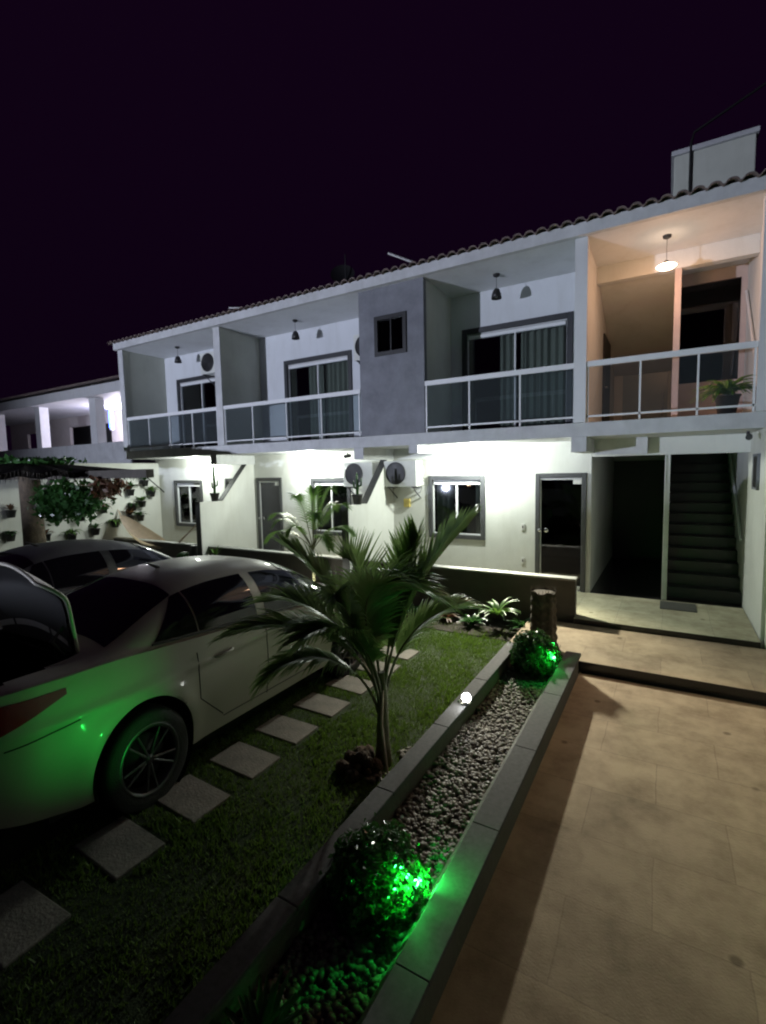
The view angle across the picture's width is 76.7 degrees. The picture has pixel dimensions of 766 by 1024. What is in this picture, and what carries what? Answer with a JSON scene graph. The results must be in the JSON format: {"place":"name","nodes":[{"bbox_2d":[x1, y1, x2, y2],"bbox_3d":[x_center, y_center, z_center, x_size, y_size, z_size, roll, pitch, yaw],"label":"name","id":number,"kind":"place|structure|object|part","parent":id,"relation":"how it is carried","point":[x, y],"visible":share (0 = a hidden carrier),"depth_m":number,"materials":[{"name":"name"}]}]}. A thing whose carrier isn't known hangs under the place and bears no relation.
{"place":"outdoors","nodes":[
{"label":"outdoors","id":0,"kind":"place"},
{"bbox_2d":[0,375,154,462],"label":"neighbour house","id":1,"kind":"structure","parent":0,"point":[71,420],"depth_m":21.63,"materials":[{"name":"paint"}]},
{"bbox_2d":[108,409,113,429],"bbox_3d":[-12.768,-4.351,22.699,0.200,1.000,0.170,2,6,30],"label":"blue lamp","id":2,"kind":"object","parent":1,"relation":"attached to","point":[111,419],"visible":0.98,"depth_m":22.66,"materials":[{"name":"white plastic"}]},
{"bbox_2d":[0,880,160,1023],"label":"grass","id":3,"kind":"structure","parent":0,"point":[40,991],"depth_m":2.36,"materials":[{"name":"green plant"}]},
{"bbox_2d":[176,552,188,557],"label":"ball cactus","id":4,"kind":"object","parent":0,"point":[183,554],"visible":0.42,"depth_m":11.49,"materials":[{"name":"plant"}]},
{"bbox_2d":[0,619,519,1023],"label":"lawn ground","id":5,"kind":"structure","parent":0,"point":[19,842],"depth_m":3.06,"materials":[{"name":"green plant"}]},
{"bbox_2d":[0,880,70,969],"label":"stepping stone","id":6,"kind":"object","parent":5,"relation":"on","point":[30,917],"visible":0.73,"depth_m":2.73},
{"bbox_2d":[0,463,162,551],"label":"boundary wall","id":7,"kind":"structure","parent":5,"relation":"on","point":[9,494],"depth_m":13.27,"materials":[{"name":"beige paint"}]},
{"bbox_2d":[0,504,16,517],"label":"wall planter","id":8,"kind":"object","parent":7,"relation":"attached to","point":[10,513],"visible":1,"depth_m":11.22,"materials":[{"name":"black plastic"}]},
{"bbox_2d":[1,531,18,541],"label":"wall planter","id":9,"kind":"object","parent":7,"relation":"attached to","point":[10,536],"visible":1,"depth_m":11.23,"materials":[{"name":"black plastic"}]},
{"bbox_2d":[45,529,55,540],"bbox_3d":[-8.296,0.564,11.970,0.352,0.306,0.356,-4,6,-29],"label":"wall planter","id":10,"kind":"object","parent":7,"relation":"attached to","point":[48,536],"visible":0.45,"depth_m":11.91,"materials":[{"name":"black plant"}]},
{"bbox_2d":[59,528,84,539],"bbox_3d":[-8.014,0.580,12.478,0.483,0.314,0.560,-2,5,-5],"label":"wall planter","id":11,"kind":"object","parent":7,"relation":"attached to","point":[72,535],"visible":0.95,"depth_m":12.40,"materials":[{"name":"black plant"}]},
{"bbox_2d":[90,523,102,534],"bbox_3d":[-7.678,0.456,12.980,0.299,0.321,0.338,2,6,30],"label":"wall planter","id":12,"kind":"object","parent":7,"relation":"attached to","point":[95,530],"visible":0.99,"depth_m":12.93,"materials":[{"name":"black plastic"}]},
{"bbox_2d":[100,503,111,512],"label":"wall planter","id":13,"kind":"object","parent":7,"relation":"attached to","point":[102,511],"visible":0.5,"depth_m":13.09,"materials":[{"name":"green plant"}]},
{"bbox_2d":[105,518,120,526],"bbox_3d":[-7.450,0.300,13.467,0.550,0.238,0.536,-1,5,6],"label":"wall planter","id":14,"kind":"object","parent":7,"relation":"attached to","point":[115,522],"visible":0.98,"depth_m":13.33,"materials":[{"name":"black plant"}]},
{"bbox_2d":[121,508,137,519],"bbox_3d":[-7.230,0.070,13.757,0.509,0.399,0.483,-3,5,-16],"label":"wall planter","id":15,"kind":"object","parent":7,"relation":"attached to","point":[129,512],"visible":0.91,"depth_m":13.74,"materials":[{"name":"green plant"}]},
{"bbox_2d":[127,503,138,510],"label":"wall planter","id":16,"kind":"object","parent":7,"relation":"attached to","point":[132,505],"visible":0.95,"depth_m":13.80,"materials":[{"name":"black plant"}]},
{"bbox_2d":[125,481,141,495],"bbox_3d":[-7.181,-0.680,13.799,0.519,0.423,0.487,-3,5,-15],"label":"wall planter","id":17,"kind":"object","parent":7,"relation":"attached to","point":[130,491],"visible":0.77,"depth_m":13.72,"materials":[{"name":"black plastic"}]},
{"bbox_2d":[135,496,146,506],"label":"wall planter","id":18,"kind":"object","parent":7,"relation":"attached to","point":[141,503],"visible":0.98,"depth_m":14.03,"materials":[{"name":"black plant"}]},
{"bbox_2d":[134,511,149,520],"bbox_3d":[-7.049,0.123,14.043,0.562,0.276,0.519,2,6,30],"label":"wall planter","id":19,"kind":"object","parent":7,"relation":"attached to","point":[140,516],"visible":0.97,"depth_m":14.00,"materials":[{"name":"black plastic"}]},
{"bbox_2d":[140,478,154,485],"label":"wall planter","id":20,"kind":"object","parent":7,"relation":"attached to","point":[144,481],"visible":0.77,"depth_m":14.08,"materials":[{"name":"black plant"}]},
{"bbox_2d":[143,486,161,496],"bbox_3d":[-6.889,-0.612,14.355,0.498,0.320,0.578,2,6,30],"label":"wall planter","id":21,"kind":"object","parent":7,"relation":"attached to","point":[151,493],"visible":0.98,"depth_m":14.29,"materials":[{"name":"black plant"}]},
{"bbox_2d":[117,509,195,548],"bbox_3d":[-5.826,0.505,12.626,3.798,1.060,0.615,2,6,30],"label":"hammock","id":22,"kind":"object","parent":7,"relation":"hanging from","point":[135,530],"visible":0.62,"depth_m":13.28,"materials":[{"name":"fabric"}]},
{"bbox_2d":[0,463,163,545],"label":"garden shelter","id":23,"kind":"object","parent":5,"relation":"on","point":[26,476],"visible":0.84,"depth_m":9.26,"materials":[{"name":"brown"}]},
{"bbox_2d":[0,453,86,464],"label":"climbing plant","id":24,"kind":"object","parent":23,"relation":"hanging from","point":[10,459],"visible":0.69,"depth_m":9.61,"materials":[{"name":"green plant"}]},
{"bbox_2d":[27,468,115,526],"bbox_3d":[-6.000,-0.280,9.379,2.496,1.147,1.001,2,6,30],"label":"climbing plant","id":25,"kind":"object","parent":23,"relation":"hanging from","point":[57,503],"visible":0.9,"depth_m":9.12,"materials":[{"name":"green plant"}]},
{"bbox_2d":[80,475,131,500],"bbox_3d":[-4.983,-0.451,8.759,0.800,0.502,0.595,2,6,30],"label":"climbing plant","id":26,"kind":"object","parent":23,"relation":"hanging from","point":[108,487],"visible":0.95,"depth_m":8.69,"materials":[{"name":"red plant"}]},
{"bbox_2d":[0,539,171,626],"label":"parked car","id":27,"kind":"object","parent":5,"relation":"on","point":[64,566],"visible":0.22,"depth_m":6.16,"materials":[{"name":"grey paint"}]},
{"bbox_3d":[-4.807,0.699,5.779,1.395,0.308,0.640,2,6,30],"label":"rear window","id":28,"kind":"part","parent":27,"relation":"part of","materials":[{"name":"black glass"}]},
{"bbox_3d":[-4.098,0.774,5.602,0.232,0.314,0.400,2,6,30],"label":"side window","id":29,"kind":"part","parent":27,"relation":"part of","materials":[{"name":"black glass"}]},
{"bbox_3d":[-3.820,0.735,6.072,0.233,0.392,0.665,2,6,30],"label":"side window","id":30,"kind":"part","parent":27,"relation":"part of","materials":[{"name":"black glass"}]},
{"bbox_3d":[-3.295,0.692,6.972,0.239,0.456,1.180,2,6,30],"label":"side window","id":31,"kind":"part","parent":27,"relation":"part of","materials":[{"name":"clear glass"}]},
{"bbox_2d":[74,816,164,880],"bbox_3d":[-1.782,2.272,3.280,0.520,0.048,0.340,2,6,32],"label":"stepping stone","id":32,"kind":"object","parent":5,"relation":"on","point":[115,850],"visible":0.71,"depth_m":3.25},
{"bbox_2d":[0,555,361,828],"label":"parked car","id":33,"kind":"object","parent":5,"relation":"on","point":[117,688],"visible":0.81,"depth_m":3.76,"materials":[{"name":"beige metal"}]},
{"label":"rear window","id":34,"kind":"part","parent":33,"relation":"part of","materials":[{"name":"black glass"}]},
{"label":"side window","id":35,"kind":"part","parent":33,"relation":"part of","materials":[{"name":"black glass"}]},
{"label":"side window","id":36,"kind":"part","parent":33,"relation":"part of","materials":[{"name":"black glass"}]},
{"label":"side window","id":37,"kind":"part","parent":33,"relation":"part of","materials":[{"name":"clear glass"}]},
{"bbox_2d":[157,774,230,823],"bbox_3d":[-1.487,2.225,3.754,0.520,0.048,0.340,2,6,33],"label":"stepping stone","id":38,"kind":"object","parent":5,"relation":"on","point":[193,799],"visible":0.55,"depth_m":3.72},
{"bbox_2d":[209,741,279,779],"bbox_3d":[-1.209,2.178,4.236,0.520,0.048,0.340,2,6,31],"label":"stepping stone","id":39,"kind":"object","parent":5,"relation":"on","point":[245,760],"visible":0.77,"depth_m":4.21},
{"bbox_2d":[255,714,317,744],"bbox_3d":[-0.942,2.130,4.726,0.520,0.048,0.340,2,6,30],"label":"stepping stone","id":40,"kind":"object","parent":5,"relation":"on","point":[289,730],"visible":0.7,"depth_m":4.70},
{"bbox_2d":[264,483,357,581],"bbox_3d":[-1.389,0.602,9.146,2.135,2.290,1.196,2,6,30],"label":"areca palm","id":41,"kind":"object","parent":5,"relation":"on","point":[320,513],"visible":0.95,"depth_m":9.14,"materials":[{"name":"green plant"}]},
{"bbox_2d":[293,692,349,717],"bbox_3d":[-0.659,2.082,5.207,0.520,0.048,0.340,2,6,31],"label":"stepping stone","id":42,"kind":"object","parent":5,"relation":"on","point":[327,706],"visible":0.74,"depth_m":5.18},
{"bbox_2d":[208,503,489,773],"bbox_3d":[-0.240,1.073,3.941,2.292,2.234,1.459,-1,5,6],"label":"coconut palm","id":43,"kind":"object","parent":5,"relation":"on","point":[366,617],"visible":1,"depth_m":3.94,"materials":[{"name":"green plant"}]},
{"bbox_2d":[325,675,372,694],"bbox_3d":[-0.374,2.035,5.689,0.520,0.048,0.340,2,6,33],"label":"stepping stone","id":44,"kind":"object","parent":5,"relation":"on","point":[356,686],"visible":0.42,"depth_m":5.66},
{"bbox_2d":[335,744,383,784],"bbox_3d":[-0.194,2.094,4.083,0.404,0.239,0.375,-4,6,-32],"label":"coconut husk","id":45,"kind":"object","parent":5,"relation":"on","point":[353,763],"visible":0.96,"depth_m":3.99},
{"bbox_2d":[357,661,400,674],"bbox_3d":[-0.080,1.988,6.160,0.520,0.048,0.340,1,6,29],"label":"stepping stone","id":46,"kind":"object","parent":5,"relation":"on","point":[361,668],"visible":0.2,"depth_m":6.14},
{"bbox_2d":[359,746,411,783],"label":"pebbles","id":47,"kind":"object","parent":5,"relation":"on","point":[379,775],"visible":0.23,"depth_m":3.95,"materials":[{"name":"grey stone"}]},
{"bbox_2d":[381,646,418,659],"bbox_3d":[0.194,1.940,6.648,0.520,0.048,0.340,2,6,32],"label":"stepping stone","id":48,"kind":"object","parent":5,"relation":"on","point":[407,654],"visible":0.28,"depth_m":6.57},
{"bbox_2d":[403,607,520,640],"bbox_3d":[0.942,1.802,8.026,2.800,0.032,0.928,2,6,30],"label":"flower bed","id":49,"kind":"object","parent":5,"relation":"on","point":[493,624],"visible":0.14,"depth_m":7.64,"materials":[{"name":"soil"}]},
{"bbox_2d":[408,602,422,614],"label":"bed plant","id":50,"kind":"object","parent":49,"relation":"on","point":[412,606],"visible":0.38,"depth_m":8.37,"materials":[{"name":"green plant"}]},
{"bbox_2d":[441,610,459,621],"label":"bed plant","id":51,"kind":"object","parent":49,"relation":"on","point":[448,615],"visible":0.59,"depth_m":7.95,"materials":[{"name":"green plant"}]},
{"bbox_2d":[457,613,488,626],"bbox_3d":[1.428,1.707,7.666,0.523,0.182,0.458,0,5,15],"label":"bed plant","id":52,"kind":"object","parent":49,"relation":"on","point":[472,620],"visible":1,"depth_m":7.64,"materials":[{"name":"green plant"}]},
{"bbox_2d":[476,597,520,620],"bbox_3d":[1.768,1.473,7.514,0.752,0.260,0.715,2,6,30],"label":"bed plant","id":53,"kind":"object","parent":49,"relation":"on","point":[497,608],"visible":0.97,"depth_m":7.47,"materials":[{"name":"green plant"}]},
{"bbox_2d":[507,617,529,631],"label":"bed plant","id":54,"kind":"object","parent":49,"relation":"on","point":[520,623],"visible":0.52,"depth_m":7.44,"materials":[{"name":"green plant"}]},
{"bbox_2d":[0,0,765,450],"label":"sky","id":55,"kind":"structure","parent":0,"point":[163,163],"materials":[{"name":"black"}]},
{"bbox_2d":[430,672,765,1023],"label":"path","id":56,"kind":"structure","parent":0,"point":[627,884],"depth_m":2.91,"materials":[{"name":"beige concrete"}]},
{"bbox_2d":[581,671,765,706],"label":"landing drain","id":57,"kind":"object","parent":56,"relation":"on","point":[688,691],"visible":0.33,"depth_m":5.33,"materials":[{"name":"black metal"}]},
{"bbox_2d":[764,618,765,648],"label":"side wall","id":58,"kind":"structure","parent":56,"relation":"on","point":[765,636],"depth_m":6.19,"materials":[{"name":"beige paint"}]},
{"bbox_2d":[510,621,765,692],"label":"path landing","id":59,"kind":"object","parent":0,"point":[736,666],"visible":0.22,"depth_m":6.00,"materials":[{"name":"beige concrete"}]},
{"bbox_2d":[530,585,558,645],"bbox_3d":[2.087,1.372,6.318,0.386,0.799,0.379,2,6,30],"label":"cut stump","id":60,"kind":"object","parent":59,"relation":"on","point":[543,610],"visible":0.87,"depth_m":6.20,"materials":[{"name":"brown wood"}]},
{"bbox_2d":[578,661,765,703],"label":"landing riser","id":61,"kind":"object","parent":59,"relation":"attached to","point":[716,689],"visible":0.11,"depth_m":5.36,"materials":[{"name":"beige concrete"}]},
{"bbox_2d":[574,592,760,642],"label":"terrace floor","id":62,"kind":"structure","parent":0,"point":[722,621],"depth_m":7.29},
{"bbox_2d":[574,619,760,647],"bbox_3d":[3.839,1.890,6.737,2.235,0.517,0.018,2,6,30],"label":"terrace riser","id":63,"kind":"object","parent":62,"relation":"attached to","point":[676,634],"visible":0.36,"depth_m":6.64,"materials":[{"name":"grey concrete"}]},
{"bbox_2d":[660,601,696,612],"bbox_3d":[4.724,1.512,7.756,0.500,0.015,0.480,2,6,30],"label":"doormat","id":64,"kind":"object","parent":62,"relation":"on","point":[678,606],"visible":1,"depth_m":7.72,"materials":[{"name":"grey fabric"}]},
{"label":"ground","id":65,"kind":"structure","parent":0,"visible":0},
{"bbox_2d":[113,537,196,557],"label":"garden wall","id":66,"kind":"structure","parent":65,"relation":"on","point":[172,549],"depth_m":12.27,"materials":[{"name":"grey paint"}]},
{"bbox_2d":[189,545,197,555],"bbox_3d":[-4.512,1.079,11.642,0.328,0.558,0.328,2,6,30],"label":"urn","id":67,"kind":"object","parent":65,"relation":"on","point":[193,551],"visible":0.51,"depth_m":11.53,"materials":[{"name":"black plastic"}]},
{"bbox_2d":[162,642,580,1023],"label":"raised planter","id":68,"kind":"object","parent":65,"relation":"on","point":[412,984],"visible":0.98,"depth_m":2.60,"materials":[{"name":"grey paint"}]},
{"bbox_2d":[239,679,546,1023],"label":"planter soil","id":69,"kind":"structure","parent":68,"relation":"in","point":[345,1002],"depth_m":2.45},
{"bbox_2d":[209,968,306,1023],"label":"plant","id":70,"kind":"object","parent":69,"relation":"in","point":[263,1010],"visible":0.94,"depth_m":2.07,"materials":[{"name":"green plant"}]},
{"bbox_2d":[239,665,549,1023],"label":"pebbles","id":71,"kind":"object","parent":69,"relation":"on","point":[366,962],"visible":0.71,"depth_m":3.11,"materials":[{"name":"grey gravel"}]},
{"bbox_2d":[319,812,431,940],"bbox_3d":[-0.050,1.948,2.684,0.626,0.430,0.624,2,6,30],"label":"ball shrub","id":72,"kind":"object","parent":71,"relation":"on","point":[368,866],"visible":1,"depth_m":2.55,"materials":[{"name":"green plant"}]},
{"bbox_2d":[408,879,418,919],"bbox_3d":[0.162,2.050,2.546,0.070,0.222,0.032,-6,7,-43],"label":"garden spotlight","id":73,"kind":"object","parent":71,"relation":"on","point":[414,903],"visible":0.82,"depth_m":2.55,"materials":[{"name":"black metal"}]},
{"bbox_2d":[509,628,561,679],"bbox_3d":[1.749,1.604,5.598,0.583,0.535,0.589,-2,5,-8],"label":"ball shrub","id":74,"kind":"object","parent":71,"relation":"on","point":[534,652],"visible":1,"depth_m":5.44,"materials":[{"name":"green plant"}]},
{"bbox_2d":[461,692,471,705],"bbox_3d":[0.784,1.744,4.531,0.094,0.111,0.094,2,6,30],"label":"white spotlight","id":75,"kind":"object","parent":68,"relation":"on","point":[466,697],"visible":1,"depth_m":4.51,"materials":[{"name":"white plastic"}]},
{"bbox_2d":[208,545,577,622],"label":"garden wall","id":76,"kind":"structure","parent":65,"relation":"on","point":[482,586],"depth_m":8.10,"materials":[{"name":"grey paint"}]},
{"bbox_2d":[209,546,221,554],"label":"potted plant","id":77,"kind":"object","parent":76,"relation":"on","point":[214,552],"visible":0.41,"depth_m":11.13,"materials":[{"name":"green plant"}]},
{"bbox_2d":[107,168,765,648],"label":"apartment building","id":78,"kind":"structure","parent":65,"relation":"on","point":[573,368],"depth_m":9.21,"materials":[{"name":"beige paint"}]},
{"bbox_2d":[174,346,181,362],"bbox_3d":[-5.434,-4.160,12.810,0.180,0.409,0.180,2,6,30],"label":"pendant lamp","id":79,"kind":"object","parent":78,"relation":"hanging from","point":[177,359],"visible":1,"depth_m":12.77,"materials":[{"name":"black metal"}]},
{"bbox_2d":[174,480,202,526],"bbox_3d":[-5.612,-0.252,14.119,1.230,1.350,0.155,2,6,30],"label":"window","id":80,"kind":"structure","parent":78,"relation":"in","point":[186,492],"depth_m":14.19,"materials":[{"name":"metal"}]},
{"bbox_2d":[176,375,217,447],"bbox_3d":[-5.018,-2.753,13.522,1.970,2.030,0.155,2,6,30],"label":"balcony door","id":81,"kind":"structure","parent":78,"relation":"in","point":[197,392],"depth_m":13.64,"materials":[{"name":"black glass"}]},
{"bbox_2d":[200,351,214,385],"bbox_3d":[-4.390,-3.769,12.811,0.760,0.830,0.469,2,6,30],"label":"air conditioner","id":82,"kind":"object","parent":78,"relation":"attached to","point":[207,363],"visible":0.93,"depth_m":12.68,"materials":[{"name":"white metal"}]},
{"bbox_2d":[210,466,219,500],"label":"potted cactus","id":83,"kind":"object","parent":78,"relation":"on","point":[214,495],"visible":0.99,"depth_m":11.61,"materials":[{"name":"green plant"}]},
{"bbox_2d":[224,478,231,488],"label":"door","id":84,"kind":"structure","parent":78,"relation":"in","point":[226,480],"depth_m":13.19,"materials":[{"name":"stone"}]},
{"bbox_2d":[256,478,283,550],"bbox_3d":[-2.893,0.187,12.549,0.870,2.149,0.154,2,6,30],"label":"door","id":85,"kind":"structure","parent":78,"relation":"in","point":[269,495],"depth_m":12.56,"materials":[{"name":"metal"}]},
{"bbox_2d":[292,319,299,339],"bbox_3d":[-1.950,-4.057,10.767,0.180,0.409,0.180,2,6,30],"label":"pendant lamp","id":86,"kind":"object","parent":78,"relation":"hanging from","point":[295,335],"visible":1,"depth_m":10.72,"materials":[{"name":"black metal"}]},
{"bbox_2d":[283,350,353,440],"bbox_3d":[-1.465,-2.658,11.557,1.990,2.030,0.359,2,6,30],"label":"balcony door","id":87,"kind":"structure","parent":78,"relation":"in","point":[338,376],"depth_m":11.54,"materials":[{"name":"glass"}]},
{"bbox_2d":[310,478,350,535],"bbox_3d":[-1.210,-0.132,11.536,1.160,1.370,0.155,2,6,30],"label":"window","id":88,"kind":"structure","parent":78,"relation":"in","point":[313,481],"depth_m":11.51,"materials":[{"name":"metal"}]},
{"bbox_2d":[330,254,354,281],"bbox_3d":[-0.894,-5.199,10.731,0.539,0.950,0.228,-1,5,4],"label":"satellite dish","id":89,"kind":"object","parent":78,"relation":"on","point":[339,273],"visible":0.82,"depth_m":10.77,"materials":[{"name":"black metal"}]},
{"bbox_2d":[353,334,359,363],"bbox_3d":[-0.193,-3.376,10.376,0.760,0.830,0.469,2,6,30],"label":"air conditioner","id":90,"kind":"object","parent":78,"relation":"attached to","point":[356,349],"visible":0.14,"depth_m":10.33,"materials":[{"name":"white metal"}]},
{"bbox_2d":[351,472,362,504],"bbox_3d":[-0.509,-0.463,9.492,0.230,0.630,0.230,2,6,30],"label":"potted cactus","id":91,"kind":"object","parent":78,"relation":"on","point":[357,498],"visible":1,"depth_m":9.45,"materials":[{"name":"green plant"}]},
{"bbox_2d":[343,462,378,493],"bbox_3d":[-0.444,-0.695,10.777,0.760,0.830,0.469,2,6,30],"label":"air conditioner","id":92,"kind":"object","parent":78,"relation":"attached to","point":[365,471],"visible":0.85,"depth_m":10.55,"materials":[{"name":"white metal"}]},
{"bbox_2d":[374,311,406,356],"bbox_3d":[0.149,-3.262,8.919,0.670,0.720,0.105,2,6,30],"label":"bathroom window","id":93,"kind":"structure","parent":78,"relation":"in","point":[390,330],"depth_m":8.91,"materials":[{"name":"black glass"}]},
{"bbox_2d":[388,252,411,262],"bbox_3d":[0.469,-4.980,9.892,0.735,0.686,0.294,-1,5,6],"label":"tv antenna","id":94,"kind":"object","parent":78,"relation":"on","point":[400,257],"visible":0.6,"depth_m":9.87,"materials":[{"name":"grey metal"}]},
{"bbox_2d":[384,460,423,506],"bbox_3d":[0.499,-0.587,10.232,0.844,0.990,0.469,2,6,30],"label":"air conditioner","id":95,"kind":"object","parent":78,"relation":"attached to","point":[407,473],"visible":1,"depth_m":10.03,"materials":[{"name":"white metal"}]},
{"bbox_2d":[428,475,485,539],"bbox_3d":[1.533,-0.103,9.957,1.230,1.290,0.213,2,6,30],"label":"window","id":96,"kind":"structure","parent":78,"relation":"in","point":[445,490],"depth_m":10.04,"materials":[{"name":"metal"}]},
{"bbox_2d":[491,273,501,299],"bbox_3d":[1.982,-3.941,8.461,0.180,0.409,0.180,2,6,30],"label":"pendant lamp","id":97,"kind":"object","parent":78,"relation":"hanging from","point":[496,293],"visible":1,"depth_m":8.42,"materials":[{"name":"black metal"}]},
{"bbox_2d":[462,311,572,429],"bbox_3d":[2.541,-2.539,9.208,2.060,2.030,0.360,2,6,30],"label":"balcony door","id":98,"kind":"structure","parent":78,"relation":"in","point":[544,395],"depth_m":9.12,"materials":[{"name":"glass"}]},
{"bbox_2d":[535,473,586,592],"bbox_3d":[3.273,0.365,8.933,0.890,2.159,0.154,2,6,30],"label":"door","id":99,"kind":"structure","parent":78,"relation":"in","point":[560,500],"depth_m":8.91,"materials":[{"name":"glass"}]},
{"bbox_2d":[602,333,610,420],"bbox_3d":[4.518,-2.525,9.728,0.079,1.830,1.100,2,6,30],"label":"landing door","id":100,"kind":"structure","parent":78,"relation":"in","point":[606,345],"depth_m":9.56,"materials":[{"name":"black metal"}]},
{"bbox_2d":[612,460,665,559],"bbox_3d":[6.220,-0.048,11.782,1.120,2.390,0.050,2,6,30],"label":"corridor door","id":101,"kind":"structure","parent":78,"relation":"in","point":[638,493],"depth_m":11.76,"materials":[{"name":"black metal"}]},
{"bbox_2d":[622,371,667,419],"bbox_3d":[5.926,-2.436,10.972,0.900,1.380,0.075,2,6,30],"label":"landing glass door","id":102,"kind":"structure","parent":78,"relation":"in","point":[654,387],"depth_m":10.94,"materials":[{"name":"glass"}]},
{"bbox_2d":[656,234,676,270],"bbox_3d":[4.199,-3.840,7.165,0.270,0.479,0.270,2,6,30],"label":"pendant lamp","id":103,"kind":"object","parent":78,"relation":"hanging from","point":[666,265],"visible":1,"depth_m":7.13,"materials":[{"name":"white glass"}]},
{"bbox_2d":[671,82,765,195],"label":"tank housing","id":104,"kind":"object","parent":78,"relation":"on","point":[723,159],"visible":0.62,"depth_m":8.28,"materials":[{"name":"paint"}]},
{"bbox_2d":[690,374,752,413],"bbox_3d":[4.765,-1.610,6.709,0.885,0.510,0.937,2,6,30],"label":"potted fern","id":105,"kind":"object","parent":78,"relation":"on","point":[727,389],"visible":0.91,"depth_m":6.61,"materials":[{"name":"green plant"}]},
{"bbox_2d":[745,431,752,439],"bbox_3d":[4.992,-1.041,6.601,0.080,0.129,0.171,3,6,37],"label":"security camera","id":106,"kind":"object","parent":78,"relation":"attached to","point":[749,436],"visible":1,"depth_m":6.55,"materials":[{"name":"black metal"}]},
{"bbox_2d":[751,453,760,489],"bbox_3d":[5.228,-0.565,6.794,0.041,0.500,0.450,2,6,30],"label":"electricity box","id":107,"kind":"object","parent":78,"relation":"attached to","point":[756,460],"visible":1,"depth_m":6.65,"materials":[{"name":"paint"}]},
{"bbox_2d":[752,457,756,486],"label":"box door","id":108,"kind":"structure","parent":107,"relation":"in","point":[755,458],"depth_m":6.73,"materials":[{"name":"black metal"}]}
]}

